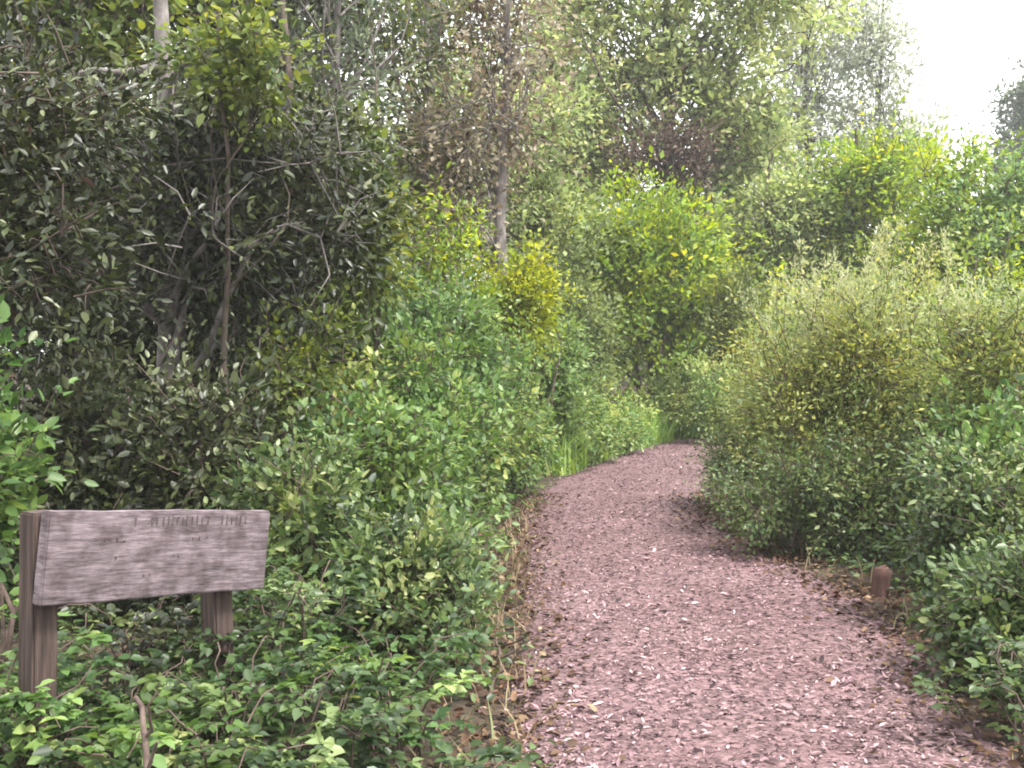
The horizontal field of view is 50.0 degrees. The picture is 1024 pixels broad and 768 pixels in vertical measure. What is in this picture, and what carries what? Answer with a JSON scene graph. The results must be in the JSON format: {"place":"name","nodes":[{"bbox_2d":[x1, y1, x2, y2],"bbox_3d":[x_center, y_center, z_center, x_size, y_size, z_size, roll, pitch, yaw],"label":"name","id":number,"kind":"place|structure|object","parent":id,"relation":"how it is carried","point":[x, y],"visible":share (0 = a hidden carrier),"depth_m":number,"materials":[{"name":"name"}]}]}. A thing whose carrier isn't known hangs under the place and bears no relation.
{"place":"outdoors","nodes":[
{"label":"outdoors","id":0,"kind":"place"},
{"bbox_2d":[0,354,1023,767],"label":"ground","id":1,"kind":"structure","parent":0,"point":[476,716],"depth_m":6.06,"materials":[{"name":"soil"}]},
{"bbox_2d":[0,294,98,677],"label":"shrub","id":2,"kind":"object","parent":1,"relation":"on","point":[12,509],"visible":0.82,"depth_m":5.01,"materials":[{"name":"green plant"}]},
{"bbox_2d":[0,623,144,767],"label":"bramble","id":3,"kind":"object","parent":1,"relation":"on","point":[17,706],"visible":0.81,"depth_m":3.52,"materials":[{"name":"green plant"}]},
{"bbox_2d":[3,2,148,342],"bbox_3d":[-7.120,-3.232,14.744,5.095,8.379,6.046,-1,1,-32],"label":"tree","id":4,"kind":"object","parent":1,"relation":"on","point":[6,131],"depth_m":14.71,"materials":[{"name":"green plant"}]},
{"bbox_2d":[0,631,200,767],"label":"bramble","id":5,"kind":"object","parent":1,"relation":"on","point":[86,695],"visible":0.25,"depth_m":3.87,"materials":[{"name":"green plant"}]},
{"bbox_2d":[0,0,222,443],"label":"tree","id":6,"kind":"object","parent":1,"relation":"on","point":[111,27],"visible":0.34,"depth_m":9.87,"materials":[{"name":"green plant"}]},
{"bbox_2d":[0,0,225,423],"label":"tree","id":7,"kind":"object","parent":1,"relation":"on","point":[67,119],"visible":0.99,"depth_m":6.16,"materials":[{"name":"green plant"}]},
{"bbox_2d":[0,290,251,637],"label":"shrub","id":8,"kind":"object","parent":1,"relation":"on","point":[50,379],"visible":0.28,"depth_m":6.41,"materials":[{"name":"green plant"}]},
{"bbox_2d":[86,738,185,767],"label":"bramble","id":9,"kind":"object","parent":1,"relation":"on","point":[134,758],"visible":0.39,"depth_m":3.42,"materials":[{"name":"green plant"}]},
{"bbox_2d":[17,509,269,767],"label":"trail sign","id":10,"kind":"object","parent":1,"relation":"on","point":[214,558],"visible":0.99,"depth_m":3.79,"materials":[{"name":"grey wood"}]},
{"bbox_2d":[133,692,158,767],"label":"fallen branch","id":11,"kind":"object","parent":1,"relation":"on","point":[147,757],"visible":1,"depth_m":3.08,"materials":[{"name":"brown wood"}]},
{"bbox_2d":[0,659,314,767],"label":"bramble","id":12,"kind":"object","parent":1,"relation":"on","point":[122,735],"visible":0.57,"depth_m":3.47,"materials":[{"name":"green plant"}]},
{"bbox_2d":[1,320,328,636],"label":"shrub","id":13,"kind":"object","parent":1,"relation":"on","point":[183,489],"visible":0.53,"depth_m":6.24,"materials":[{"name":"green plant"}]},
{"bbox_2d":[0,226,330,461],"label":"shrub","id":14,"kind":"object","parent":1,"relation":"on","point":[117,339],"visible":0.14,"depth_m":9.30,"materials":[{"name":"green plant"}]},
{"bbox_2d":[3,0,330,375],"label":"tree","id":15,"kind":"object","parent":1,"relation":"on","point":[191,8],"visible":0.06,"depth_m":12.63,"materials":[{"name":"green plant"}]},
{"bbox_2d":[57,595,278,732],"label":"bramble","id":16,"kind":"object","parent":1,"relation":"on","point":[129,666],"visible":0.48,"depth_m":4.44,"materials":[{"name":"green plant"}]},
{"bbox_2d":[31,700,348,767],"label":"bramble","id":17,"kind":"object","parent":1,"relation":"on","point":[269,753],"visible":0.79,"depth_m":3.37,"materials":[{"name":"green plant"}]},
{"bbox_2d":[0,0,439,442],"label":"tree","id":18,"kind":"object","parent":1,"relation":"on","point":[244,189],"visible":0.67,"depth_m":7.90,"materials":[{"name":"green plant"}]},
{"bbox_2d":[119,624,333,766],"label":"bramble","id":19,"kind":"object","parent":1,"relation":"on","point":[282,707],"visible":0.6,"depth_m":3.90,"materials":[{"name":"green plant"}]},
{"bbox_2d":[119,0,340,461],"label":"tree","id":20,"kind":"object","parent":1,"relation":"on","point":[256,73],"visible":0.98,"depth_m":7.46,"materials":[{"name":"green plant"}]},
{"bbox_2d":[125,1,387,339],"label":"tree","id":21,"kind":"object","parent":1,"relation":"on","point":[368,108],"depth_m":23.86,"materials":[{"name":"green plant"}]},
{"bbox_2d":[76,0,449,429],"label":"tree","id":22,"kind":"object","parent":1,"relation":"on","point":[288,73],"visible":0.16,"depth_m":8.58,"materials":[{"name":"green plant"}]},
{"bbox_2d":[130,268,395,491],"bbox_3d":[-2.338,-0.105,10.087,2.642,2.835,2.364,0,1,0],"label":"shrub","id":23,"kind":"object","parent":1,"relation":"on","point":[354,343],"visible":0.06,"depth_m":9.78,"materials":[{"name":"green plant"}]},
{"bbox_2d":[147,553,387,726],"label":"bramble","id":24,"kind":"object","parent":1,"relation":"on","point":[350,578],"visible":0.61,"depth_m":4.55,"materials":[{"name":"green plant"}]},
{"bbox_2d":[128,651,439,767],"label":"bramble","id":25,"kind":"object","parent":1,"relation":"on","point":[364,718],"visible":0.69,"depth_m":3.72,"materials":[{"name":"green plant"}]},
{"bbox_2d":[138,0,441,430],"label":"tree","id":26,"kind":"object","parent":1,"relation":"on","point":[317,4],"visible":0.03,"depth_m":15.46,"materials":[{"name":"green plant"}]},
{"bbox_2d":[130,0,495,397],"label":"tree","id":27,"kind":"object","parent":1,"relation":"on","point":[335,29],"visible":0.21,"depth_m":13.61,"materials":[{"name":"green plant"}]},
{"bbox_2d":[177,396,473,665],"bbox_3d":[-1.017,0.795,5.861,1.646,1.453,1.520,0,1,0],"label":"shrub","id":28,"kind":"object","parent":1,"relation":"on","point":[295,532],"visible":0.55,"depth_m":5.77,"materials":[{"name":"green plant"}]},
{"bbox_2d":[223,283,436,501],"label":"shrub","id":29,"kind":"object","parent":1,"relation":"on","point":[312,376],"visible":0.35,"depth_m":7.66,"materials":[{"name":"green plant"}]},
{"bbox_2d":[283,26,432,464],"bbox_3d":[-1.218,-0.797,9.082,1.290,4.401,1.178,1,2,45],"label":"tree","id":30,"kind":"object","parent":1,"relation":"on","point":[388,274],"visible":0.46,"depth_m":8.91,"materials":[{"name":"green plant"}]},
{"bbox_2d":[265,516,463,666],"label":"bramble","id":31,"kind":"object","parent":1,"relation":"on","point":[322,588],"visible":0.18,"depth_m":5.33,"materials":[{"name":"green plant"}]},
{"bbox_2d":[254,615,493,763],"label":"bramble","id":32,"kind":"object","parent":1,"relation":"on","point":[335,648],"visible":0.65,"depth_m":4.27,"materials":[{"name":"green plant"}]},
{"bbox_2d":[273,350,502,611],"bbox_3d":[-0.853,0.720,7.076,1.571,1.928,1.877,0,1,18],"label":"shrub","id":33,"kind":"object","parent":1,"relation":"on","point":[394,436],"visible":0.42,"depth_m":6.92,"materials":[{"name":"green plant"}]},
{"bbox_2d":[307,239,530,474],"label":"shrub","id":34,"kind":"object","parent":1,"relation":"on","point":[416,302],"visible":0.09,"depth_m":10.67,"materials":[{"name":"green plant"}]},
{"bbox_2d":[315,470,530,702],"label":"shrub","id":35,"kind":"object","parent":1,"relation":"on","point":[444,614],"visible":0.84,"depth_m":5.29,"materials":[{"name":"green plant"}]},
{"bbox_2d":[319,0,533,277],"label":"tree","id":36,"kind":"object","parent":1,"relation":"on","point":[427,33],"visible":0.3,"depth_m":15.18,"materials":[{"name":"green plant"}]},
{"bbox_2d":[346,289,538,571],"bbox_3d":[-0.553,0.352,8.551,1.478,2.197,2.420,0,1,-15],"label":"shrub","id":37,"kind":"object","parent":1,"relation":"on","point":[453,388],"visible":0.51,"depth_m":8.22,"materials":[{"name":"green plant"}]},
{"bbox_2d":[348,161,536,351],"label":"shrub","id":38,"kind":"object","parent":1,"relation":"on","point":[437,247],"visible":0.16,"depth_m":12.80,"materials":[{"name":"green plant"}]},
{"bbox_2d":[354,739,539,767],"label":"bramble","id":39,"kind":"object","parent":1,"relation":"on","point":[487,752],"visible":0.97,"depth_m":3.78,"materials":[{"name":"green plant"}]},
{"bbox_2d":[343,0,562,289],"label":"tree","id":40,"kind":"object","parent":1,"relation":"on","point":[459,60],"visible":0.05,"depth_m":23.71,"materials":[{"name":"green plant"}]},
{"bbox_2d":[340,227,568,388],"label":"shrub","id":41,"kind":"object","parent":1,"relation":"on","point":[488,274],"visible":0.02,"depth_m":17.30,"materials":[{"name":"green plant"}]},
{"bbox_2d":[362,244,582,508],"bbox_3d":[-0.481,-0.070,11.543,2.436,2.941,2.028,0,1,0],"label":"shrub","id":42,"kind":"object","parent":1,"relation":"on","point":[515,382],"visible":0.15,"depth_m":11.39,"materials":[{"name":"green plant"}]},
{"bbox_2d":[368,0,602,479],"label":"tree","id":43,"kind":"object","parent":1,"relation":"on","point":[464,156],"visible":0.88,"depth_m":13.80,"materials":[{"name":"green plant"}]},
{"bbox_2d":[484,632,535,699],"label":"fallen branch","id":44,"kind":"object","parent":1,"relation":"on","point":[494,678],"visible":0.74,"depth_m":5.63,"materials":[{"name":"brown wood"}]},
{"bbox_2d":[0,428,1020,767],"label":"ground cover","id":45,"kind":"object","parent":1,"relation":"on","point":[530,680],"visible":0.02,"depth_m":6.14,"materials":[{"name":"green plant"}]},
{"bbox_2d":[0,82,1021,386],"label":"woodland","id":46,"kind":"object","parent":1,"relation":"on","point":[472,286],"visible":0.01,"depth_m":40.68,"materials":[{"name":"green plant"}]},
{"bbox_2d":[448,220,590,476],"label":"shrub","id":47,"kind":"object","parent":1,"relation":"on","point":[531,299],"visible":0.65,"depth_m":13.25,"materials":[{"name":"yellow plant"}]},
{"bbox_2d":[469,365,578,503],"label":"shrub","id":48,"kind":"object","parent":1,"relation":"on","point":[531,468],"visible":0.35,"depth_m":12.40,"materials":[{"name":"green plant"}]},
{"bbox_2d":[417,27,654,381],"bbox_3d":[0.403,-3.122,21.695,4.754,8.359,4.258,0,1,0],"label":"tree","id":49,"kind":"object","parent":1,"relation":"on","point":[532,221],"visible":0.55,"depth_m":21.48,"materials":[{"name":"green plant"}]},
{"bbox_2d":[477,0,642,278],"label":"tree","id":50,"kind":"object","parent":1,"relation":"on","point":[555,78],"visible":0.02,"depth_m":32.49,"materials":[{"name":"green plant"}]},
{"bbox_2d":[505,291,619,470],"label":"shrub","id":51,"kind":"object","parent":1,"relation":"on","point":[574,409],"visible":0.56,"depth_m":15.43,"materials":[{"name":"green plant"}]},
{"bbox_2d":[506,244,641,410],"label":"shrub","id":52,"kind":"object","parent":1,"relation":"on","point":[595,322],"visible":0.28,"depth_m":21.11,"materials":[{"name":"green plant"}]},
{"bbox_2d":[525,359,633,465],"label":"shrub","id":53,"kind":"object","parent":1,"relation":"on","point":[617,425],"visible":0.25,"depth_m":16.74,"materials":[{"name":"green plant"}]},
{"bbox_2d":[586,384,659,456],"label":"shrub","id":54,"kind":"object","parent":1,"relation":"on","point":[638,426],"visible":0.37,"depth_m":18.48,"materials":[{"name":"green plant"}]},
{"bbox_2d":[488,143,811,437],"bbox_3d":[2.745,-1.992,23.390,6.945,6.371,5.196,-1,2,-34],"label":"shrub","id":55,"kind":"object","parent":1,"relation":"on","point":[655,280],"visible":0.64,"depth_m":22.86,"materials":[{"name":"green plant"}]},
{"bbox_2d":[572,64,751,378],"bbox_3d":[3.599,-3.308,26.419,4.318,8.599,3.311,0,1,0],"label":"tree","id":56,"kind":"object","parent":1,"relation":"on","point":[673,154],"visible":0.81,"depth_m":26.16,"materials":[{"name":"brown plant"}]},
{"bbox_2d":[629,353,709,439],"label":"shrub","id":57,"kind":"object","parent":1,"relation":"on","point":[670,401],"visible":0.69,"depth_m":21.90,"materials":[{"name":"green plant"}]},
{"bbox_2d":[527,397,827,476],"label":"tall grass","id":58,"kind":"structure","parent":1,"relation":"on","point":[666,433],"depth_m":18.12,"materials":[{"name":"green plant"}]},
{"bbox_2d":[510,0,876,389],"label":"tree","id":59,"kind":"object","parent":1,"relation":"on","point":[664,56],"visible":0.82,"depth_m":28.29,"materials":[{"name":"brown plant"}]},
{"bbox_2d":[389,490,1023,767],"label":"leaf litter","id":60,"kind":"object","parent":1,"relation":"on","point":[572,742],"visible":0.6,"depth_m":6.41,"materials":[{"name":"plant"}]},
{"bbox_2d":[663,340,761,441],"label":"shrub","id":61,"kind":"object","parent":1,"relation":"on","point":[711,398],"visible":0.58,"depth_m":20.48,"materials":[{"name":"green plant"}]},
{"bbox_2d":[402,492,1023,767],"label":"dry grass","id":62,"kind":"structure","parent":1,"relation":"on","point":[515,639],"depth_m":6.46,"materials":[{"name":"plant"}]},
{"bbox_2d":[640,59,826,392],"bbox_3d":[6.124,-4.193,31.016,5.778,9.669,5.666,0,1,0],"label":"tree","id":63,"kind":"object","parent":1,"relation":"on","point":[753,170],"visible":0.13,"depth_m":30.23,"materials":[{"name":"green plant"}]},
{"bbox_2d":[684,402,785,514],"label":"shrub","id":64,"kind":"object","parent":1,"relation":"on","point":[713,451],"visible":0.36,"depth_m":11.64,"materials":[{"name":"green plant"}]},
{"bbox_2d":[681,245,802,433],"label":"shrub","id":65,"kind":"object","parent":1,"relation":"on","point":[734,301],"visible":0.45,"depth_m":21.64,"materials":[{"name":"green plant"}]},
{"bbox_2d":[684,136,884,353],"bbox_3d":[7.035,-2.640,26.904,5.141,7.138,4.908,-1,2,-39],"label":"tree","id":66,"kind":"object","parent":1,"relation":"on","point":[757,211],"visible":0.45,"depth_m":26.32,"materials":[{"name":"green plant"}]},
{"bbox_2d":[687,429,895,558],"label":"shrub","id":67,"kind":"object","parent":1,"relation":"on","point":[774,506],"visible":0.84,"depth_m":8.86,"materials":[{"name":"green plant"}]},
{"bbox_2d":[699,252,903,519],"bbox_3d":[2.862,0.195,11.330,1.983,3.062,2.018,0,1,0],"label":"shrub","id":68,"kind":"object","parent":1,"relation":"on","point":[742,360],"visible":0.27,"depth_m":11.18,"materials":[{"name":"green plant"}]},
{"bbox_2d":[709,0,904,204],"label":"tree","id":69,"kind":"object","parent":1,"relation":"on","point":[823,99],"visible":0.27,"depth_m":45.30,"materials":[{"name":"green plant"}]},
{"bbox_2d":[759,408,942,567],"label":"shrub","id":70,"kind":"object","parent":1,"relation":"on","point":[875,479],"visible":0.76,"depth_m":8.73,"materials":[{"name":"green plant"}]},
{"bbox_2d":[708,203,1000,533],"bbox_3d":[3.067,-0.083,9.913,2.644,2.990,2.761,0,1,0],"label":"shrub","id":71,"kind":"object","parent":1,"relation":"on","point":[821,388],"visible":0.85,"depth_m":9.53,"materials":[{"name":"green plant"}]},
{"bbox_2d":[743,88,970,371],"bbox_3d":[8.269,-3.039,27.029,5.867,8.177,4.891,0,1,0],"label":"tree","id":72,"kind":"object","parent":1,"relation":"on","point":[855,166],"visible":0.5,"depth_m":26.28,"materials":[{"name":"green plant"}]},
{"bbox_2d":[756,289,996,472],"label":"shrub","id":73,"kind":"object","parent":1,"relation":"on","point":[885,378],"visible":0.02,"depth_m":12.41,"materials":[{"name":"green plant"}]},
{"bbox_2d":[870,565,892,599],"bbox_3d":[2.468,1.387,7.379,0.148,0.357,0.149,0,1,0],"label":"stake","id":74,"kind":"object","parent":1,"relation":"on","point":[881,578],"visible":0.65,"depth_m":7.32,"materials":[{"name":"brown wood"}]},
{"bbox_2d":[797,0,973,188],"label":"tree","id":75,"kind":"object","parent":1,"relation":"on","point":[877,56],"visible":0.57,"depth_m":43.38,"materials":[{"name":"green plant"}]},
{"bbox_2d":[860,478,963,589],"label":"shrub","id":76,"kind":"object","parent":1,"relation":"on","point":[907,528],"visible":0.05,"depth_m":7.59,"materials":[{"name":"green plant"}]},
{"bbox_2d":[817,119,1023,358],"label":"tree","id":77,"kind":"object","parent":1,"relation":"on","point":[939,170],"visible":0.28,"depth_m":20.76,"materials":[{"name":"green plant"}]},
{"bbox_2d":[834,196,1023,437],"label":"shrub","id":78,"kind":"object","parent":1,"relation":"on","point":[996,262],"visible":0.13,"depth_m":11.80,"materials":[{"name":"green plant"}]},
{"bbox_2d":[860,337,1023,517],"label":"shrub","id":79,"kind":"object","parent":1,"relation":"on","point":[922,416],"visible":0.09,"depth_m":9.39,"materials":[{"name":"green plant"}]},
{"bbox_2d":[865,405,1023,635],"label":"shrub","id":80,"kind":"object","parent":1,"relation":"on","point":[984,486],"visible":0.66,"depth_m":6.42,"materials":[{"name":"green plant"}]},
{"bbox_2d":[872,256,1023,504],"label":"shrub","id":81,"kind":"object","parent":1,"relation":"on","point":[1008,343],"visible":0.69,"depth_m":8.41,"materials":[{"name":"green plant"}]},
{"bbox_2d":[895,507,1023,698],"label":"shrub","id":82,"kind":"object","parent":1,"relation":"on","point":[992,594],"visible":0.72,"depth_m":5.25,"materials":[{"name":"green plant"}]},
{"bbox_2d":[904,353,1023,568],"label":"shrub","id":83,"kind":"object","parent":1,"relation":"on","point":[1003,411],"visible":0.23,"depth_m":7.62,"materials":[{"name":"green plant"}]},
{"bbox_2d":[905,617,1023,759],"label":"bramble","id":84,"kind":"object","parent":1,"relation":"on","point":[989,687],"visible":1,"depth_m":4.58,"materials":[{"name":"green plant"}]},
{"bbox_2d":[920,133,1023,351],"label":"tree","id":85,"kind":"object","parent":1,"relation":"on","point":[1014,194],"visible":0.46,"depth_m":19.09,"materials":[{"name":"green plant"}]},
{"bbox_2d":[959,57,1023,189],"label":"tree","id":86,"kind":"object","parent":1,"relation":"on","point":[1016,121],"visible":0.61,"depth_m":57.57,"materials":[{"name":"green plant"}]},
{"bbox_2d":[0,0,1023,353],"label":"sky","id":87,"kind":"structure","parent":0,"point":[977,36],"materials":[{"name":"white"}]},
{"bbox_2d":[476,434,1023,767],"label":"path","id":88,"kind":"structure","parent":0,"point":[707,741],"depth_m":5.90,"materials":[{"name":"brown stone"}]}
]}

